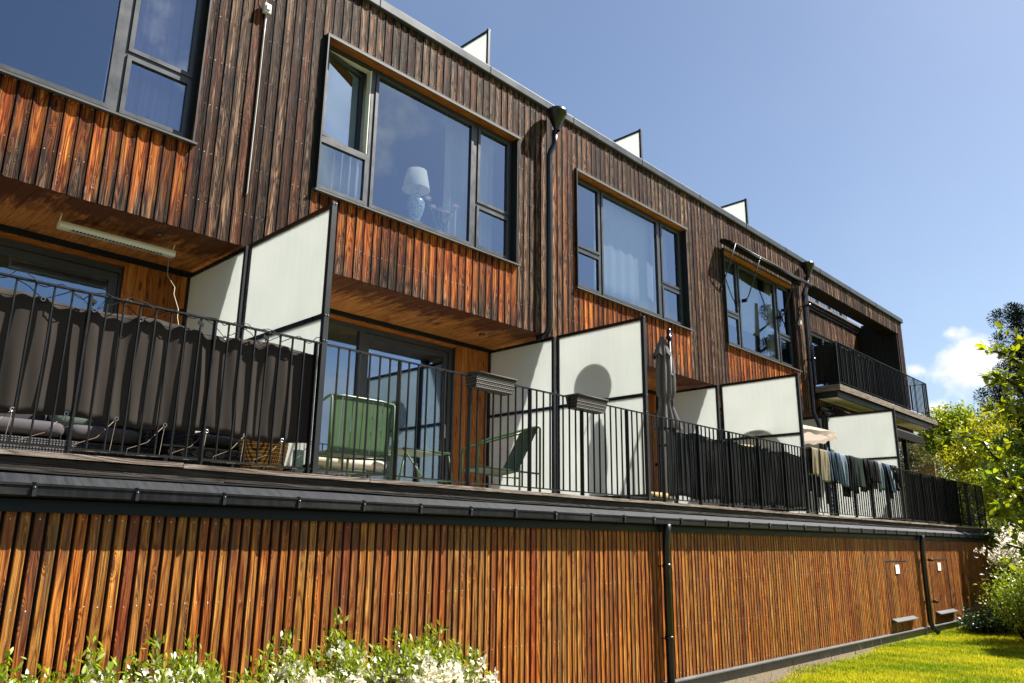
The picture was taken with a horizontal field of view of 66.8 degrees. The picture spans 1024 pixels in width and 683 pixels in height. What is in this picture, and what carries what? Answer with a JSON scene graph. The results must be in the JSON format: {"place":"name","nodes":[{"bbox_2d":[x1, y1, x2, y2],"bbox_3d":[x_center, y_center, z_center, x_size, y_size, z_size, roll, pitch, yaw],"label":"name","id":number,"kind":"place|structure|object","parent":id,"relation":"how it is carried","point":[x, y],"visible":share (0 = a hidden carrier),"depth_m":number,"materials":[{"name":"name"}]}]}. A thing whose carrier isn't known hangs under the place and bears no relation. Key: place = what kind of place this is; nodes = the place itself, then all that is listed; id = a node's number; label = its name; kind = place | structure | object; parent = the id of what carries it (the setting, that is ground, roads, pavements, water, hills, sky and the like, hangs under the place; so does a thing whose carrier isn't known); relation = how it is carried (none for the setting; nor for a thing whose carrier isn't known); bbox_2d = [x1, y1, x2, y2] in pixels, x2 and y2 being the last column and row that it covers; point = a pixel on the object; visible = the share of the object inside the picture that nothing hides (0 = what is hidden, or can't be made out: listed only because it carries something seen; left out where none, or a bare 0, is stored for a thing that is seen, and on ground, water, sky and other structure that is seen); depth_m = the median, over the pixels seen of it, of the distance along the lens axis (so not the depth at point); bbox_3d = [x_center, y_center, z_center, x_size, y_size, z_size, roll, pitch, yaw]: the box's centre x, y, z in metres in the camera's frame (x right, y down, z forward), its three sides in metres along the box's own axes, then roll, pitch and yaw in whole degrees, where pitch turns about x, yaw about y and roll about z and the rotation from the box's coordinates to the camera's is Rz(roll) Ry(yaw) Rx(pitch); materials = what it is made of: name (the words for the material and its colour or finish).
{"place":"outdoors","nodes":[
{"label":"outdoors","id":0,"kind":"place"},
{"bbox_2d":[153,430,239,467],"bbox_3d":[-3.246,0.988,7.513,1.900,0.740,0.670,-13,-20,42],"label":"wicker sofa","id":1,"kind":"object","parent":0,"point":[179,437],"visible":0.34,"depth_m":6.82,"materials":[{"name":"black wicker"}]},
{"bbox_2d":[162,444,237,467],"bbox_3d":[-2.465,0.927,6.132,0.040,0.180,0.600,-13,-20,42],"label":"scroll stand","id":2,"kind":"object","parent":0,"point":[195,452],"visible":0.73,"depth_m":6.13,"materials":[{"name":"metal"}]},
{"bbox_2d":[289,457,388,479],"bbox_3d":[-2.027,1.194,8.335,0.790,0.780,1.280,-13,-20,42],"label":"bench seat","id":3,"kind":"object","parent":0,"point":[358,465],"visible":0.13,"depth_m":8.23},
{"bbox_2d":[623,492,674,502],"bbox_3d":[1.927,2.087,11.285,0.678,0.620,0.567,-13,-20,42],"label":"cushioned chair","id":4,"kind":"object","parent":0,"point":[656,494],"visible":0.14,"depth_m":10.97,"materials":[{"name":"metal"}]},
{"bbox_2d":[384,0,1023,522],"label":"sky","id":5,"kind":"structure","parent":0,"point":[880,143],"materials":[{"name":"blue"}]},
{"bbox_2d":[719,444,776,510],"bbox_3d":[4.124,2.423,13.606,0.700,1.185,1.000,-13,-20,42],"label":"chair","id":6,"kind":"object","parent":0,"point":[744,491],"visible":0.03,"depth_m":13.38,"materials":[{"name":"fabric"}]},
{"bbox_2d":[789,492,814,513],"bbox_3d":[5.677,3.498,16.578,0.640,0.630,2.540,-13,-20,42],"label":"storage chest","id":7,"kind":"object","parent":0,"point":[810,509],"depth_m":17.09,"materials":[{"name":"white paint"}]},
{"bbox_2d":[809,297,846,318],"bbox_3d":[8.696,-1.630,23.110,0.050,1.145,6.450,-13,-20,42],"label":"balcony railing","id":8,"kind":"object","parent":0,"point":[827,307],"depth_m":24.25,"materials":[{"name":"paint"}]},
{"bbox_2d":[721,596,1023,682],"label":"lawn","id":9,"kind":"structure","parent":0,"point":[777,674],"depth_m":11.59,"materials":[{"name":"green plant"}]},
{"bbox_2d":[0,629,125,682],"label":"blossoming shrub","id":10,"kind":"object","parent":9,"relation":"on","point":[84,677],"visible":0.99,"depth_m":4.10,"materials":[{"name":"green plant"}]},
{"bbox_2d":[92,629,262,682],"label":"blossoming shrub","id":11,"kind":"object","parent":9,"relation":"on","point":[176,673],"visible":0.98,"depth_m":4.44,"materials":[{"name":"green plant"}]},
{"bbox_2d":[226,607,499,682],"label":"blossoming shrub","id":12,"kind":"object","parent":9,"relation":"on","point":[423,664],"visible":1,"depth_m":5.36,"materials":[{"name":"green plant"}]},
{"bbox_2d":[0,0,1004,682],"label":"row house","id":13,"kind":"structure","parent":9,"relation":"on","point":[232,566],"depth_m":9.21,"materials":[{"name":"wood"}]},
{"bbox_2d":[0,238,123,313],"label":"terrace door","id":14,"kind":"structure","parent":13,"relation":"in","point":[10,248],"depth_m":8.32,"materials":[{"name":"paint"}]},
{"bbox_2d":[0,413,155,459],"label":"wicker sofa","id":15,"kind":"object","parent":13,"relation":"on","point":[21,426],"visible":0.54,"depth_m":6.40,"materials":[{"name":"grey wicker"}]},
{"bbox_2d":[49,415,92,426],"bbox_3d":[-3.822,0.587,6.752,0.140,0.320,0.360,-13,-20,42],"label":"cushion","id":16,"kind":"object","parent":15,"relation":"on","point":[80,421],"visible":0.14,"depth_m":6.66,"materials":[{"name":"green fabric"}]},
{"bbox_2d":[0,0,211,145],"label":"window","id":17,"kind":"structure","parent":13,"relation":"in","point":[123,53],"depth_m":7.91,"materials":[{"name":"paint"}]},
{"bbox_2d":[56,213,178,324],"bbox_3d":[-3.522,-0.497,7.288,1.514,1.548,1.126,-13,-20,42],"label":"patio heater","id":18,"kind":"object","parent":13,"relation":"hanging from","point":[106,237],"visible":0.93,"depth_m":7.87,"materials":[{"name":"metal"}]},
{"bbox_2d":[101,0,195,130],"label":"curtain","id":19,"kind":"object","parent":13,"relation":"hanging from","point":[164,31],"visible":0.49,"depth_m":8.42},
{"bbox_2d":[154,232,164,236],"bbox_3d":[-3.642,-1.104,8.020,0.100,0.014,0.100,-13,-20,42],"label":"soffit downlight","id":20,"kind":"object","parent":13,"relation":"attached to","point":[159,234],"visible":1,"depth_m":8.00,"materials":[{"name":"paint"}]},
{"bbox_2d":[0,272,321,473],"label":"balcony railing","id":21,"kind":"object","parent":13,"relation":"on","point":[67,448],"visible":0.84,"depth_m":5.75,"materials":[{"name":"metal"}]},
{"bbox_2d":[0,278,312,469],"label":"privacy cloth","id":22,"kind":"object","parent":21,"relation":"attached to","point":[11,368],"visible":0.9,"depth_m":5.69,"materials":[{"name":"brown fabric"}]},
{"bbox_2d":[0,270,320,343],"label":"light string","id":23,"kind":"object","parent":21,"relation":"attached to","point":[94,301],"visible":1,"depth_m":5.75,"materials":[{"name":"black plastic"}]},
{"bbox_2d":[179,201,337,473],"bbox_3d":[-2.746,0.160,7.818,3.067,2.467,0.075,-13,-20,42],"label":"privacy screen","id":24,"kind":"object","parent":13,"relation":"on","point":[279,281],"visible":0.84,"depth_m":7.51,"materials":[{"name":"metal"}]},
{"bbox_2d":[246,0,271,194],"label":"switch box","id":25,"kind":"object","parent":13,"relation":"attached to","point":[267,8],"visible":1,"depth_m":8.86,"materials":[{"name":"white plastic"}]},
{"bbox_2d":[239,438,288,471],"bbox_3d":[-2.167,0.957,6.760,0.455,0.435,0.458,-13,-20,42],"label":"woven basket","id":26,"kind":"object","parent":13,"relation":"on","point":[251,449],"visible":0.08,"depth_m":6.58,"materials":[{"name":"brown wicker"}]},
{"bbox_2d":[291,450,303,472],"bbox_3d":[-1.821,1.033,6.591,0.060,0.220,0.070,-13,-20,42],"label":"glass lantern","id":27,"kind":"object","parent":13,"relation":"on","point":[299,461],"visible":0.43,"depth_m":6.58,"materials":[{"name":"green"}]},
{"bbox_2d":[318,66,366,199],"bbox_3d":[-2.285,-2.851,10.137,0.079,2.440,0.972,-13,-20,42],"label":"curtain","id":28,"kind":"object","parent":13,"relation":"hanging from","point":[340,172],"visible":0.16,"depth_m":10.06,"materials":[{"name":"white fabric"}]},
{"bbox_2d":[319,393,395,479],"bbox_3d":[-1.680,0.985,7.560,0.767,0.804,0.747,-13,-20,42],"label":"lounge chair","id":29,"kind":"object","parent":13,"relation":"on","point":[348,448],"visible":0.64,"depth_m":7.37,"materials":[{"name":"green fabric"}]},
{"bbox_2d":[329,318,452,484],"bbox_3d":[-2.145,0.956,10.666,0.090,2.410,3.440,-13,-20,42],"label":"terrace door","id":30,"kind":"structure","parent":13,"relation":"in","point":[421,352],"depth_m":11.63,"materials":[{"name":"paint"}]},
{"bbox_2d":[366,447,453,484],"bbox_3d":[-1.122,1.438,8.548,0.594,0.440,0.823,-13,-20,42],"label":"side table","id":31,"kind":"object","parent":13,"relation":"on","point":[410,453],"visible":0.46,"depth_m":8.54,"materials":[{"name":"metal"}]},
{"bbox_2d":[402,167,429,220],"bbox_3d":[-1.338,-2.016,10.786,0.388,0.770,0.390,-13,-20,42],"label":"table lamp","id":32,"kind":"object","parent":13,"relation":"on","point":[416,184],"visible":0.86,"depth_m":10.70,"materials":[{"name":"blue ceramic"}]},
{"bbox_2d":[312,32,520,265],"bbox_3d":[-1.209,-2.447,10.675,0.369,2.132,3.500,-13,-20,42],"label":"window","id":33,"kind":"structure","parent":13,"relation":"in","point":[342,90],"depth_m":10.21,"materials":[{"name":"paint"}]},
{"bbox_2d":[425,195,459,231],"bbox_3d":[-1.029,-1.709,11.090,0.249,0.716,0.706,-13,-20,42],"label":"flower vase","id":34,"kind":"object","parent":13,"relation":"on","point":[439,209],"visible":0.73,"depth_m":11.04,"materials":[{"name":"white glass"}]},
{"bbox_2d":[442,115,493,249],"bbox_3d":[-0.651,-2.404,11.787,0.079,2.440,1.042,-13,-20,42],"label":"curtain","id":35,"kind":"object","parent":13,"relation":"hanging from","point":[456,163],"visible":0.48,"depth_m":11.71,"materials":[{"name":"white fabric"}]},
{"bbox_2d":[460,28,489,64],"bbox_3d":[-1.013,-4.574,14.497,1.645,2.112,0.050,-13,-20,42],"label":"privacy screen","id":36,"kind":"object","parent":13,"relation":"on","point":[478,46],"visible":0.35,"depth_m":14.28,"materials":[{"name":"glass"}]},
{"bbox_2d":[318,344,647,498],"bbox_3d":[0.055,1.038,8.372,0.070,1.147,4.890,-13,-20,42],"label":"balcony railing","id":37,"kind":"object","parent":13,"relation":"on","point":[394,476],"visible":0.8,"depth_m":8.06,"materials":[{"name":"metal"}]},
{"bbox_2d":[465,370,516,395],"bbox_3d":[-0.222,0.444,8.161,0.206,0.164,0.596,-13,-20,42],"label":"planter box","id":38,"kind":"object","parent":37,"relation":"hanging from","point":[482,381],"visible":0.95,"depth_m":8.07,"materials":[{"name":"wicker"}]},
{"bbox_2d":[566,393,608,413],"bbox_3d":[0.898,0.750,9.292,0.206,0.164,0.596,-13,-20,42],"label":"planter box","id":39,"kind":"object","parent":37,"relation":"hanging from","point":[587,403],"visible":0.94,"depth_m":9.19,"materials":[{"name":"wicker"}]},
{"bbox_2d":[460,425,540,491],"bbox_3d":[-0.143,1.407,9.119,0.766,0.804,0.747,5,-15,-18],"label":"lounge chair","id":40,"kind":"object","parent":13,"relation":"on","point":[511,461],"visible":0.71,"depth_m":9.10,"materials":[{"name":"metal"}]},
{"bbox_2d":[485,316,650,500],"bbox_3d":[0.675,1.095,11.272,3.067,2.467,0.075,-13,-20,42],"label":"privacy screen","id":41,"kind":"object","parent":13,"relation":"on","point":[608,362],"visible":0.79,"depth_m":11.06,"materials":[{"name":"glass"}]},
{"bbox_2d":[592,192,653,311],"bbox_3d":[2.067,-1.720,14.306,0.025,2.440,1.870,-13,-20,42],"label":"curtain","id":42,"kind":"object","parent":13,"relation":"hanging from","point":[628,266],"visible":0.65,"depth_m":14.33,"materials":[{"name":"white fabric"}]},
{"bbox_2d":[613,129,642,158],"bbox_3d":[2.325,-3.661,17.866,1.645,2.112,0.050,-13,-20,42],"label":"privacy screen","id":43,"kind":"object","parent":13,"relation":"on","point":[631,142],"visible":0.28,"depth_m":17.66,"materials":[{"name":"glass"}]},
{"bbox_2d":[574,167,693,330],"bbox_3d":[2.191,-1.539,14.027,0.255,2.132,3.520,-13,-20,42],"label":"window","id":44,"kind":"structure","parent":13,"relation":"in","point":[601,189],"depth_m":14.34,"materials":[{"name":"paint"}]},
{"bbox_2d":[651,223,668,317],"bbox_3d":[2.861,-1.455,15.290,0.079,2.440,0.742,-13,-20,42],"label":"curtain","id":45,"kind":"object","parent":13,"relation":"hanging from","point":[665,274],"visible":0.26,"depth_m":15.35,"materials":[{"name":"white fabric"}]},
{"bbox_2d":[653,328,682,502],"bbox_3d":[2.178,1.038,11.043,0.388,2.535,0.478,-13,-20,42],"label":"closed parasol","id":46,"kind":"object","parent":13,"relation":"on","point":[665,380],"visible":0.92,"depth_m":11.08,"materials":[{"name":"fabric"}]},
{"bbox_2d":[649,414,807,511],"bbox_3d":[3.434,1.962,11.784,0.070,1.147,4.770,-13,-20,42],"label":"balcony railing","id":47,"kind":"object","parent":13,"relation":"on","point":[786,490],"visible":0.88,"depth_m":11.57,"materials":[{"name":"metal"}]},
{"bbox_2d":[667,428,809,507],"bbox_3d":[3.677,2.066,12.110,0.058,0.945,4.561,-13,-20,42],"label":"privacy net","id":48,"kind":"object","parent":47,"relation":"attached to","point":[692,468],"visible":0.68,"depth_m":11.59,"materials":[{"name":"black fabric"}]},
{"bbox_2d":[653,373,809,513],"bbox_3d":[4.013,2.007,14.642,3.067,2.467,0.075,-13,-20,42],"label":"privacy screen","id":49,"kind":"object","parent":13,"relation":"on","point":[769,408],"visible":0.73,"depth_m":14.43,"materials":[{"name":"glass"}]},
{"bbox_2d":[721,198,748,224],"bbox_3d":[5.759,-2.722,21.334,1.645,2.112,0.050,-13,-20,42],"label":"privacy screen","id":50,"kind":"object","parent":13,"relation":"on","point":[738,209],"visible":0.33,"depth_m":21.13,"materials":[{"name":"glass"}]},
{"bbox_2d":[725,261,760,336],"bbox_3d":[5.272,-1.101,18.023,0.060,1.700,2.021,-13,-20,42],"label":"curtain","id":51,"kind":"object","parent":13,"relation":"hanging from","point":[750,313],"visible":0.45,"depth_m":18.23,"materials":[{"name":"white fabric"}]},
{"bbox_2d":[721,248,802,371],"bbox_3d":[5.570,-0.615,17.439,0.255,2.132,3.500,-13,-20,42],"label":"window","id":52,"kind":"structure","parent":13,"relation":"in","point":[737,262],"depth_m":17.86,"materials":[{"name":"paint"}]},
{"bbox_2d":[720,238,811,324],"bbox_3d":[5.744,-1.286,17.449,0.514,1.110,3.761,-13,-20,42],"label":"awning","id":53,"kind":"object","parent":13,"relation":"attached to","point":[763,262],"depth_m":17.28,"materials":[{"name":"black metal"}]},
{"bbox_2d":[763,281,775,358],"bbox_3d":[6.274,-0.522,18.737,0.078,2.440,0.622,-13,-20,42],"label":"curtain","id":54,"kind":"object","parent":13,"relation":"hanging from","point":[769,322],"visible":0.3,"depth_m":18.62,"materials":[{"name":"white fabric"}]},
{"bbox_2d":[799,473,829,514],"bbox_3d":[5.432,2.881,14.512,0.538,0.792,1.358,-13,-20,42],"label":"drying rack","id":55,"kind":"object","parent":13,"relation":"on","point":[819,489],"visible":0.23,"depth_m":14.54,"materials":[{"name":"white metal"}]},
{"bbox_2d":[803,425,836,444],"bbox_3d":[5.183,2.415,14.823,2.000,1.835,2.000,-13,-20,42],"label":"open parasol","id":56,"kind":"object","parent":13,"relation":"on","point":[813,435],"visible":0.3,"depth_m":15.10,"materials":[{"name":"beige fabric"}]},
{"bbox_2d":[826,442,833,515],"bbox_3d":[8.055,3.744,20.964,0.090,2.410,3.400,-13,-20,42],"label":"umbrella pole","id":57,"kind":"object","parent":13,"relation":"in","point":[826,442],"depth_m":21.92,"materials":[{"name":"metal"}]},
{"bbox_2d":[811,331,853,388],"bbox_3d":[9.151,0.928,22.647,0.070,2.180,4.000,-13,-20,42],"label":"loggia door","id":58,"kind":"structure","parent":13,"relation":"in","point":[816,339],"depth_m":22.68,"materials":[{"name":"paint"}]},
{"bbox_2d":[802,408,906,520],"bbox_3d":[7.447,2.946,18.109,3.067,2.467,0.075,-13,-20,42],"label":"privacy screen","id":59,"kind":"object","parent":13,"relation":"on","point":[871,435],"visible":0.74,"depth_m":17.67,"materials":[{"name":"glass"}]},
{"bbox_2d":[805,448,905,519],"bbox_3d":[6.820,2.887,15.203,0.070,1.147,4.910,-13,-20,42],"label":"balcony railing","id":60,"kind":"object","parent":13,"relation":"on","point":[836,499],"visible":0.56,"depth_m":14.90,"materials":[{"name":"metal"}]},
{"bbox_2d":[805,447,829,481],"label":"beige trousers","id":61,"kind":"object","parent":60,"relation":"hanging from","point":[820,463],"visible":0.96,"depth_m":13.86,"materials":[{"name":"fabric"}]},
{"bbox_2d":[827,451,833,482],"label":"jeans","id":62,"kind":"object","parent":60,"relation":"hanging from","point":[831,471],"visible":0.49,"depth_m":14.18,"materials":[{"name":"fabric"}]},
{"bbox_2d":[828,452,845,485],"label":"denim jeans","id":63,"kind":"object","parent":60,"relation":"hanging from","point":[838,468],"visible":0.52,"depth_m":14.41,"materials":[{"name":"fabric"}]},
{"bbox_2d":[836,453,848,486],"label":"denim jeans","id":64,"kind":"object","parent":60,"relation":"hanging from","point":[844,462],"visible":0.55,"depth_m":14.67,"materials":[{"name":"fabric"}]},
{"bbox_2d":[843,455,858,496],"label":"dark trousers","id":65,"kind":"object","parent":60,"relation":"hanging from","point":[852,477],"visible":0.63,"depth_m":14.84,"materials":[{"name":"fabric"}]},
{"bbox_2d":[854,457,865,487],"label":"trousers","id":66,"kind":"object","parent":60,"relation":"hanging from","point":[860,472],"visible":0.66,"depth_m":15.17,"materials":[{"name":"fabric"}]},
{"bbox_2d":[861,459,873,491],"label":"charcoal trousers","id":67,"kind":"object","parent":60,"relation":"hanging from","point":[867,465],"visible":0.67,"depth_m":15.52,"materials":[{"name":"fabric"}]},
{"bbox_2d":[867,460,880,490],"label":"charcoal trousers","id":68,"kind":"object","parent":60,"relation":"hanging from","point":[876,475],"visible":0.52,"depth_m":15.78,"materials":[{"name":"fabric"}]},
{"bbox_2d":[873,462,884,488],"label":"denim jeans","id":69,"kind":"object","parent":60,"relation":"hanging from","point":[882,484],"visible":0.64,"depth_m":16.01,"materials":[{"name":"fabric"}]},
{"bbox_2d":[878,463,887,491],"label":"dark trousers","id":70,"kind":"object","parent":60,"relation":"hanging from","point":[884,470],"visible":0.56,"depth_m":16.14,"materials":[{"name":"fabric"}]},
{"bbox_2d":[882,463,896,492],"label":"denim jeans","id":71,"kind":"object","parent":60,"relation":"hanging from","point":[890,478],"visible":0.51,"depth_m":16.39,"materials":[{"name":"fabric"}]},
{"bbox_2d":[888,465,901,498],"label":"dark trousers","id":72,"kind":"object","parent":60,"relation":"hanging from","point":[896,476],"visible":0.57,"depth_m":16.59,"materials":[{"name":"fabric"}]},
{"bbox_2d":[812,341,929,417],"bbox_3d":[9.771,1.232,21.324,1.100,1.050,6.855,-13,-20,42],"label":"balcony railing","id":73,"kind":"object","parent":13,"relation":"on","point":[920,396],"visible":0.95,"depth_m":20.54,"materials":[{"name":"metal"}]},
{"bbox_2d":[813,343,877,397],"bbox_3d":[8.558,0.794,19.756,0.557,0.985,2.706,-13,-20,42],"label":"privacy cloth","id":74,"kind":"object","parent":73,"relation":"attached to","point":[825,363],"visible":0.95,"depth_m":18.93,"materials":[{"name":"black fabric"}]},
{"bbox_2d":[901,439,916,521],"bbox_3d":[11.125,3.874,21.758,0.240,2.625,0.240,-13,-20,42],"label":"terrace post","id":75,"kind":"object","parent":13,"relation":"on","point":[905,455],"depth_m":21.88,"materials":[{"name":"metal"}]},
{"bbox_2d":[828,406,924,444],"bbox_3d":[9.718,2.263,20.520,0.640,0.500,5.120,-13,-20,42],"label":"terrace awning","id":76,"kind":"object","parent":75,"relation":"on","point":[907,435],"visible":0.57,"depth_m":20.98,"materials":[{"name":"paint"}]},
{"bbox_2d":[818,406,835,415],"bbox_3d":[7.588,1.696,18.649,0.190,0.220,0.650,-13,-20,42],"label":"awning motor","id":77,"kind":"object","parent":76,"relation":"attached to","point":[827,411],"visible":0.83,"depth_m":18.49,"materials":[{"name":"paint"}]},
{"bbox_2d":[901,464,940,523],"bbox_3d":[11.793,4.609,23.040,1.600,1.860,0.070,-13,-20,42],"label":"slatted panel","id":78,"kind":"object","parent":13,"relation":"attached to","point":[933,471],"visible":0.1,"depth_m":22.83,"materials":[{"name":"brown wood"}]},
{"bbox_2d":[902,469,986,527],"bbox_3d":[9.828,4.221,20.211,2.885,1.147,6.620,-13,-20,42],"label":"balcony railing","id":79,"kind":"object","parent":13,"relation":"on","point":[958,504],"visible":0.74,"depth_m":19.04,"materials":[{"name":"metal"}]},
{"bbox_2d":[904,470,958,522],"bbox_3d":[10.146,3.779,18.647,0.079,1.075,3.971,-13,-20,42],"label":"privacy cloth","id":80,"kind":"object","parent":79,"relation":"attached to","point":[930,498],"visible":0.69,"depth_m":18.40,"materials":[{"name":"black fabric"}]},
{"bbox_2d":[723,629,965,682],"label":"weeds","id":81,"kind":"object","parent":9,"relation":"on","point":[853,656],"visible":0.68,"depth_m":12.80,"materials":[{"name":"green plant"}]},
{"bbox_2d":[894,442,966,525],"bbox_3d":[16.150,6.858,30.872,3.981,6.273,4.127,-2,-15,9],"label":"conifer tree","id":82,"kind":"object","parent":9,"relation":"on","point":[913,460],"visible":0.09,"depth_m":31.18,"materials":[{"name":"green plant"}]},
{"bbox_2d":[899,399,1022,525],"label":"maple tree","id":83,"kind":"object","parent":9,"relation":"on","point":[947,421],"visible":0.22,"depth_m":36.60,"materials":[{"name":"green plant"}]},
{"bbox_2d":[909,399,1023,564],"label":"maple tree","id":84,"kind":"object","parent":9,"relation":"on","point":[992,416],"visible":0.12,"depth_m":32.85,"materials":[{"name":"green plant"}]},
{"bbox_2d":[943,420,1022,527],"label":"maple tree","id":85,"kind":"object","parent":9,"relation":"on","point":[990,438],"visible":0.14,"depth_m":29.10,"materials":[{"name":"green plant"}]},
{"bbox_2d":[951,602,1016,633],"bbox_3d":[10.165,6.013,16.736,1.812,0.808,1.350,8,-16,-27],"label":"shrub","id":86,"kind":"object","parent":9,"relation":"on","point":[981,622],"visible":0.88,"depth_m":16.44,"materials":[{"name":"green plant"}]},
{"bbox_2d":[960,435,1023,599],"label":"maple tree","id":87,"kind":"object","parent":9,"relation":"on","point":[1013,453],"visible":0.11,"depth_m":24.55,"materials":[{"name":"green plant"}]},
{"bbox_2d":[968,550,1023,640],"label":"green bush","id":88,"kind":"object","parent":9,"relation":"on","point":[1016,603],"visible":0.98,"depth_m":15.01,"materials":[{"name":"green plant"}]},
{"bbox_2d":[973,522,1023,620],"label":"flowering bush","id":89,"kind":"object","parent":9,"relation":"on","point":[1000,553],"visible":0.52,"depth_m":17.63,"materials":[{"name":"white plant"}]},
{"bbox_2d":[973,302,1023,446],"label":"pine tree","id":90,"kind":"object","parent":9,"relation":"on","point":[1015,313],"visible":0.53,"depth_m":21.64,"materials":[{"name":"green plant"}]},
{"bbox_2d":[976,392,1023,538],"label":"garden tree","id":91,"kind":"object","parent":9,"relation":"on","point":[1001,440],"visible":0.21,"depth_m":22.63,"materials":[{"name":"green plant"}]},
{"bbox_2d":[978,479,1023,597],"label":"green bush","id":92,"kind":"object","parent":9,"relation":"on","point":[998,530],"visible":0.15,"depth_m":20.15,"materials":[{"name":"green plant"}]},
{"bbox_2d":[934,321,1023,569],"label":"lime tree","id":93,"kind":"object","parent":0,"point":[1016,412],"visible":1,"depth_m":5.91,"materials":[{"name":"green plant"}]}
]}

